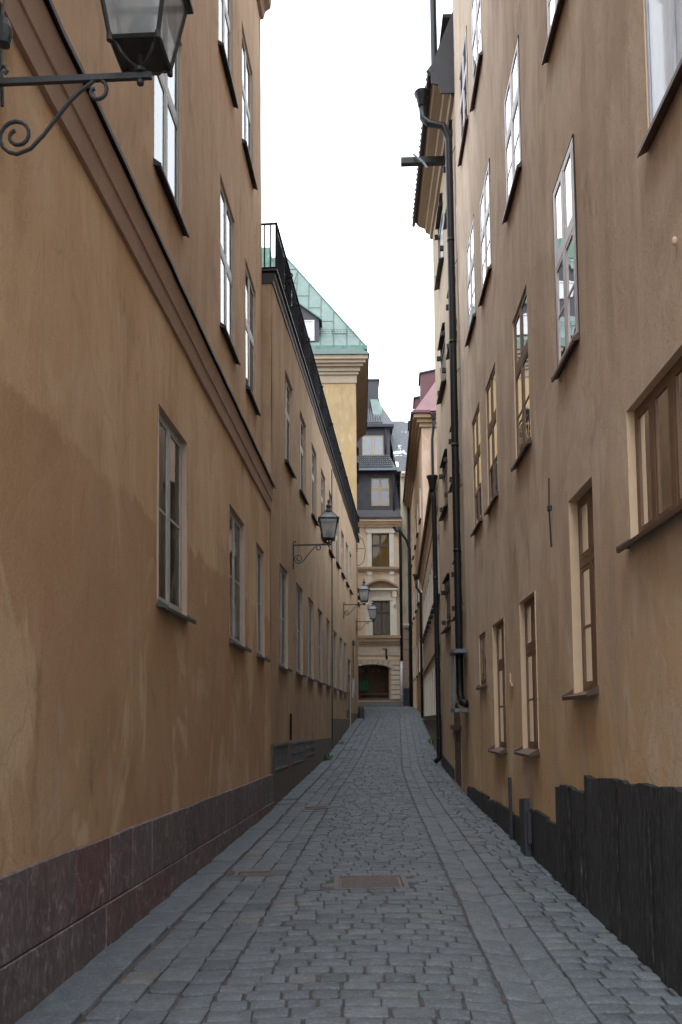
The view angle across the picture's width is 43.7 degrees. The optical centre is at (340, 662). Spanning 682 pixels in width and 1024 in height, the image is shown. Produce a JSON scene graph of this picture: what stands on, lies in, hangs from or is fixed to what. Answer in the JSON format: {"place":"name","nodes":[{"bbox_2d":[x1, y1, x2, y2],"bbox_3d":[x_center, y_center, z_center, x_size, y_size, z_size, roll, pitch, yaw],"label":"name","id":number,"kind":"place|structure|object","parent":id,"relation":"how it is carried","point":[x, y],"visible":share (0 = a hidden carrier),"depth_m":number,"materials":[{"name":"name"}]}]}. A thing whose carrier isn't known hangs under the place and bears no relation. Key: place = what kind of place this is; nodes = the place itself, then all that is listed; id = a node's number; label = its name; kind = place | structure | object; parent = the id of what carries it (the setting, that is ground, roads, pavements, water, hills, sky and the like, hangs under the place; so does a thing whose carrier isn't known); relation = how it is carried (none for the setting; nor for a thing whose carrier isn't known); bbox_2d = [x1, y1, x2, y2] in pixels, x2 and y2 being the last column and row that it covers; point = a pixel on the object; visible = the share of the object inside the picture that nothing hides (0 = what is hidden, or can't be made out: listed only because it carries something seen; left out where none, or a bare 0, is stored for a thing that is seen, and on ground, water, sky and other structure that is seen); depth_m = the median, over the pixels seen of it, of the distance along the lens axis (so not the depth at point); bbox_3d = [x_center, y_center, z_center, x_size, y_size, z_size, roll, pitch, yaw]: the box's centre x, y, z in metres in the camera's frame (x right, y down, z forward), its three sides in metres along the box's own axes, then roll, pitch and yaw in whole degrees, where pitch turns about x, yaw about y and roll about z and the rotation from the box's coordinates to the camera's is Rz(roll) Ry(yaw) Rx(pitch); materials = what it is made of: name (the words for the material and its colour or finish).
{"place":"outdoors","nodes":[
{"label":"outdoors","id":0,"kind":"place"},
{"bbox_2d":[261,0,456,420],"label":"sky","id":1,"kind":"structure","parent":0,"point":[340,79],"materials":[{"name":"white"}]},
{"bbox_2d":[76,708,674,1023],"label":"ground","id":2,"kind":"structure","parent":0,"point":[168,931],"depth_m":6.32,"materials":[{"name":"grey stone"}]},
{"bbox_2d":[0,0,275,1023],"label":"ochre house","id":3,"kind":"structure","parent":2,"relation":"on","point":[136,500],"depth_m":6.74,"materials":[{"name":"paint"}]},
{"bbox_2d":[0,0,193,155],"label":"wall lantern","id":4,"kind":"object","parent":3,"relation":"attached to","point":[143,38],"depth_m":4.45,"materials":[{"name":"metal"}]},
{"bbox_2d":[153,48,189,237],"bbox_3d":[-1.809,-5.854,8.887,0.196,2.245,1.214,-1,-4,3],"label":"window","id":5,"kind":"structure","parent":3,"relation":"in","point":[167,167],"depth_m":9.09,"materials":[{"name":"glass"}]},
{"bbox_2d":[156,413,196,623],"bbox_3d":[-1.649,-1.394,8.316,0.226,1.925,1.184,-1,-4,3],"label":"window","id":6,"kind":"structure","parent":3,"relation":"in","point":[170,447],"depth_m":8.39,"materials":[{"name":"grey paint"}]},
{"bbox_2d":[218,0,238,108],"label":"window","id":7,"kind":"structure","parent":3,"relation":"in","point":[224,42],"depth_m":12.50,"materials":[{"name":"grey paint"}]},
{"bbox_2d":[220,183,240,365],"bbox_3d":[-1.643,-5.624,12.275,0.196,2.245,1.214,-1,-4,3],"label":"window","id":8,"kind":"structure","parent":3,"relation":"in","point":[226,324],"depth_m":12.32,"materials":[{"name":"glass"}]},
{"bbox_2d":[229,510,251,652],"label":"window","id":9,"kind":"structure","parent":3,"relation":"in","point":[235,527],"depth_m":12.28,"materials":[{"name":"grey paint"}]},
{"bbox_2d":[242,35,257,189],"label":"window","id":10,"kind":"structure","parent":3,"relation":"in","point":[246,76],"depth_m":14.46,"materials":[{"name":"glass"}]},
{"bbox_2d":[245,265,260,416],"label":"window","id":11,"kind":"structure","parent":3,"relation":"in","point":[249,291],"depth_m":14.46,"materials":[{"name":"white glass"}]},
{"bbox_2d":[256,546,269,661],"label":"window","id":12,"kind":"structure","parent":3,"relation":"in","point":[258,554],"depth_m":14.60,"materials":[{"name":"grey paint"}]},
{"bbox_2d":[233,870,275,877],"bbox_3d":[-0.895,2.204,8.791,0.420,0.064,0.280,0,-4,0],"label":"drain cover","id":13,"kind":"object","parent":2,"relation":"on","point":[245,874],"visible":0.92,"depth_m":8.79,"materials":[{"name":"metal"}]},
{"bbox_2d":[261,222,365,805],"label":"terrace house","id":14,"kind":"structure","parent":2,"relation":"on","point":[314,715],"depth_m":19.94,"materials":[{"name":"paint"}]},
{"bbox_2d":[279,567,292,671],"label":"window","id":15,"kind":"structure","parent":14,"relation":"in","point":[282,591],"depth_m":17.36,"materials":[{"name":"grey paint"}]},
{"bbox_2d":[285,378,296,478],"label":"window","id":16,"kind":"structure","parent":14,"relation":"in","point":[287,391],"depth_m":18.23,"materials":[{"name":"grey paint"}]},
{"bbox_2d":[296,585,306,677],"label":"window","id":17,"kind":"structure","parent":14,"relation":"in","point":[298,592],"depth_m":19.86,"materials":[{"name":"grey paint"}]},
{"bbox_2d":[299,418,308,504],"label":"window","id":18,"kind":"structure","parent":14,"relation":"in","point":[301,425],"depth_m":20.50,"materials":[{"name":"grey paint"}]},
{"bbox_2d":[308,599,316,681],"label":"window","id":19,"kind":"structure","parent":14,"relation":"in","point":[309,602],"depth_m":21.80,"materials":[{"name":"grey paint"}]},
{"bbox_2d":[311,451,319,526],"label":"window","id":20,"kind":"structure","parent":14,"relation":"in","point":[316,522],"depth_m":22.81,"materials":[{"name":"grey paint"}]},
{"bbox_2d":[293,499,338,568],"bbox_3d":[-0.540,-2.784,18.395,1.015,1.505,0.472,0,-4,0],"label":"wall lantern","id":21,"kind":"object","parent":14,"relation":"attached to","point":[328,521],"depth_m":18.26,"materials":[{"name":"metal"}]},
{"bbox_2d":[318,611,325,685],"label":"window","id":22,"kind":"structure","parent":14,"relation":"in","point":[322,683],"depth_m":23.79,"materials":[{"name":"grey paint"}]},
{"bbox_2d":[321,475,326,543],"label":"window","id":23,"kind":"structure","parent":14,"relation":"in","point":[321,475],"depth_m":25.08,"materials":[{"name":"grey paint"}]},
{"bbox_2d":[326,620,332,687],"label":"window","id":24,"kind":"structure","parent":14,"relation":"in","point":[330,686],"depth_m":25.99,"materials":[{"name":"grey paint"}]},
{"bbox_2d":[329,496,334,558],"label":"window","id":25,"kind":"structure","parent":14,"relation":"in","point":[330,550],"depth_m":27.27,"materials":[{"name":"grey paint"}]},
{"bbox_2d":[334,633,339,690],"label":"window","id":26,"kind":"structure","parent":14,"relation":"in","point":[334,633],"depth_m":28.69,"materials":[{"name":"grey paint"}]},
{"bbox_2d":[336,530,341,568],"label":"window","id":27,"kind":"structure","parent":14,"relation":"in","point":[336,530],"depth_m":29.87,"materials":[{"name":"grey paint"}]},
{"bbox_2d":[339,638,344,692],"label":"window","id":28,"kind":"structure","parent":14,"relation":"in","point":[339,638],"depth_m":30.96,"materials":[{"name":"grey paint"}]},
{"bbox_2d":[341,534,345,578],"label":"window","id":29,"kind":"structure","parent":14,"relation":"in","point":[342,573],"depth_m":31.91,"materials":[{"name":"grey paint"}]},
{"bbox_2d":[344,644,348,694],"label":"window","id":30,"kind":"structure","parent":14,"relation":"in","point":[344,644],"depth_m":32.87,"materials":[{"name":"grey paint"}]},
{"bbox_2d":[346,561,349,587],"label":"window","id":31,"kind":"structure","parent":14,"relation":"in","point":[346,561],"depth_m":34.23,"materials":[{"name":"grey paint"}]},
{"bbox_2d":[348,661,349,724],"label":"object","id":32,"kind":"structure","parent":14,"relation":"in","point":[348,661],"depth_m":34.85,"materials":[{"name":"brown paint"}]},
{"bbox_2d":[348,680,354,697],"bbox_3d":[0.404,1.038,33.650,0.284,0.700,0.204,-1,-4,5],"label":"wall bin","id":33,"kind":"object","parent":14,"relation":"attached to","point":[353,683],"depth_m":33.58,"materials":[{"name":"grey metal"}]},
{"bbox_2d":[343,579,369,617],"bbox_3d":[0.591,-2.406,31.855,1.008,1.505,0.456,-1,-4,5],"label":"wall lantern","id":34,"kind":"object","parent":14,"relation":"attached to","point":[364,590],"depth_m":31.70,"materials":[{"name":"metal"}]},
{"bbox_2d":[356,600,377,631],"bbox_3d":[1.180,-2.105,38.826,1.008,1.505,0.456,-1,-4,5],"label":"wall lantern","id":35,"kind":"object","parent":14,"relation":"attached to","point":[372,609],"depth_m":38.66,"materials":[{"name":"metal"}]},
{"bbox_2d":[262,247,369,713],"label":"copper roofed house","id":36,"kind":"structure","parent":2,"relation":"on","point":[339,346],"depth_m":40.36,"materials":[{"name":"beige paint"}]},
{"bbox_2d":[302,805,329,809],"bbox_3d":[-0.442,2.576,14.935,0.480,0.092,0.350,0,-4,0],"label":"drain cover","id":37,"kind":"object","parent":2,"relation":"on","point":[315,808],"visible":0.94,"depth_m":14.92,"materials":[{"name":"metal"}]},
{"bbox_2d":[323,754,333,760],"bbox_3d":[-0.392,2.702,24.082,0.420,0.191,0.754,0,-4,0],"label":"weed","id":38,"kind":"object","parent":2,"relation":"on","point":[327,758],"visible":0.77,"depth_m":23.95,"materials":[{"name":"green plant"}]},
{"bbox_2d":[15,707,681,1023],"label":"cobblestones","id":39,"kind":"structure","parent":2,"relation":"on","point":[74,997],"depth_m":6.34,"materials":[{"name":"stone"}]},
{"bbox_2d":[358,706,363,718],"bbox_3d":[0.914,2.318,38.751,0.300,0.680,0.300,0,-4,0],"label":"guard stone","id":40,"kind":"object","parent":2,"relation":"on","point":[360,711],"visible":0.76,"depth_m":38.64,"materials":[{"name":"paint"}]},
{"bbox_2d":[334,874,409,890],"bbox_3d":[0.285,2.129,8.159,0.700,0.065,0.670,0,-4,0],"label":"manhole cover","id":41,"kind":"object","parent":2,"relation":"on","point":[367,882],"visible":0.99,"depth_m":8.15,"materials":[{"name":"metal"}]},
{"bbox_2d":[357,379,403,706],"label":"mansard house","id":42,"kind":"structure","parent":2,"relation":"on","point":[380,652],"depth_m":54.60,"materials":[{"name":"beige paint"}]},
{"bbox_2d":[362,435,383,455],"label":"window","id":43,"kind":"structure","parent":42,"relation":"in","point":[371,444],"depth_m":56.48,"materials":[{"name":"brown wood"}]},
{"bbox_2d":[358,668,389,699],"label":"shop window","id":44,"kind":"structure","parent":42,"relation":"in","point":[363,684],"depth_m":54.26,"materials":[{"name":"brown paint"}]},
{"bbox_2d":[371,478,388,505],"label":"window","id":45,"kind":"structure","parent":42,"relation":"in","point":[379,488],"depth_m":55.37,"materials":[{"name":"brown wood"}]},
{"bbox_2d":[372,534,388,566],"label":"window","id":46,"kind":"structure","parent":42,"relation":"in","point":[380,542],"depth_m":54.74,"materials":[{"name":"brown glass"}]},
{"bbox_2d":[373,601,389,634],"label":"window","id":47,"kind":"structure","parent":42,"relation":"in","point":[381,626],"depth_m":54.48,"materials":[{"name":"brown paint"}]},
{"bbox_2d":[358,706,412,707],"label":"kerb","id":48,"kind":"structure","parent":2,"relation":"on","point":[391,706],"depth_m":53.48,"materials":[{"name":"grey stone"}]},
{"bbox_2d":[101,738,680,1021],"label":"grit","id":49,"kind":"object","parent":2,"relation":"on","point":[445,853],"visible":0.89,"depth_m":8.52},
{"bbox_2d":[390,421,412,705],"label":"cream house","id":50,"kind":"structure","parent":2,"relation":"on","point":[399,443],"depth_m":54.83,"materials":[{"name":"paint"}]},
{"bbox_2d":[398,369,440,716],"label":"red roofed house","id":51,"kind":"structure","parent":2,"relation":"on","point":[421,461],"depth_m":43.31,"materials":[{"name":"orange paint"}]},
{"bbox_2d":[413,480,442,763],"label":"grey house","id":52,"kind":"structure","parent":2,"relation":"on","point":[424,575],"depth_m":30.77,"materials":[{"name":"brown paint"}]},
{"bbox_2d":[401,11,468,793],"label":"shuttered house","id":53,"kind":"structure","parent":2,"relation":"on","point":[429,213],"depth_m":19.77,"materials":[{"name":"paint"}]},
{"bbox_2d":[450,703,461,786],"bbox_3d":[2.533,1.785,18.357,0.156,2.100,1.900,-1,-4,2],"label":"door","id":54,"kind":"structure","parent":53,"relation":"in","point":[457,733],"depth_m":18.23,"materials":[{"name":"brown metal"}]},
{"bbox_2d":[430,781,447,783],"bbox_3d":[2.143,2.641,18.637,0.350,0.071,0.350,0,-4,0],"label":"drain cover","id":55,"kind":"object","parent":2,"relation":"on","point":[438,782],"visible":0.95,"depth_m":18.57,"materials":[{"name":"metal"}]},
{"bbox_2d":[414,0,681,997],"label":"brown plaster house","id":56,"kind":"structure","parent":2,"relation":"on","point":[568,168],"depth_m":7.57,"materials":[{"name":"brown plaster"},{"name":"dark tile"},{"name":"black wood"}]},
{"bbox_2d":[457,31,468,166],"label":"window","id":57,"kind":"structure","parent":56,"relation":"in","point":[463,95],"depth_m":15.48,"materials":[{"name":"paint"}]},
{"bbox_2d":[465,220,475,346],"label":"window","id":58,"kind":"structure","parent":56,"relation":"in","point":[470,258],"depth_m":14.73,"materials":[{"name":"glass"}]},
{"bbox_2d":[469,0,482,112],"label":"window","id":59,"kind":"structure","parent":56,"relation":"in","point":[476,29],"depth_m":13.61,"materials":[{"name":"glass"}]},
{"bbox_2d":[470,406,482,536],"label":"window","id":60,"kind":"structure","parent":56,"relation":"in","point":[476,423],"depth_m":14.35,"materials":[{"name":"brown paint"}]},
{"bbox_2d":[476,632,486,689],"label":"window","id":61,"kind":"structure","parent":56,"relation":"in","point":[482,637],"depth_m":13.91,"materials":[{"name":"brown paint"}]},
{"bbox_2d":[478,161,491,306],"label":"window","id":62,"kind":"structure","parent":56,"relation":"in","point":[485,236],"depth_m":12.89,"materials":[{"name":"glass"}]},
{"bbox_2d":[484,366,498,515],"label":"window","id":63,"kind":"structure","parent":56,"relation":"in","point":[491,391],"depth_m":12.58,"materials":[{"name":"beige glass"}]},
{"bbox_2d":[488,620,506,754],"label":"window","id":64,"kind":"structure","parent":56,"relation":"in","point":[502,747],"depth_m":12.34,"materials":[{"name":"brown paint"}]},
{"bbox_2d":[502,38,521,223],"bbox_3d":[2.109,-6.501,10.465,0.122,1.635,1.114,-1,-4,2],"label":"window","id":65,"kind":"structure","parent":56,"relation":"in","point":[513,163],"depth_m":10.41,"materials":[{"name":"glass"}]},
{"bbox_2d":[510,290,531,471],"bbox_3d":[2.148,-3.339,10.094,0.142,1.895,1.024,-1,-4,2],"label":"window","id":66,"kind":"structure","parent":56,"relation":"in","point":[524,440],"depth_m":10.08,"materials":[{"name":"beige glass"}]},
{"bbox_2d":[514,596,539,757],"bbox_3d":[2.189,0.159,9.870,0.225,1.845,1.034,-1,-4,2],"label":"window","id":67,"kind":"structure","parent":56,"relation":"in","point":[529,606],"depth_m":10.03,"materials":[{"name":"brown paint"}]},
{"bbox_2d":[541,0,563,64],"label":"window","id":68,"kind":"structure","parent":56,"relation":"in","point":[554,7],"depth_m":8.14,"materials":[{"name":"glass"}]},
{"bbox_2d":[551,138,579,381],"bbox_3d":[2.052,-3.641,7.781,0.122,1.865,0.864,-1,-4,2],"label":"window","id":69,"kind":"structure","parent":56,"relation":"in","point":[568,333],"depth_m":7.73,"materials":[{"name":"glass"}]},
{"bbox_2d":[562,487,598,700],"bbox_3d":[2.097,-0.592,7.296,0.245,1.815,0.894,-1,-4,2],"label":"window","id":70,"kind":"structure","parent":56,"relation":"in","point":[585,531],"depth_m":7.45,"materials":[{"name":"brown paint"}]},
{"bbox_2d":[616,356,681,552],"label":"window","id":71,"kind":"structure","parent":56,"relation":"in","point":[658,419],"depth_m":5.48,"materials":[{"name":"brown paint"}]}
]}

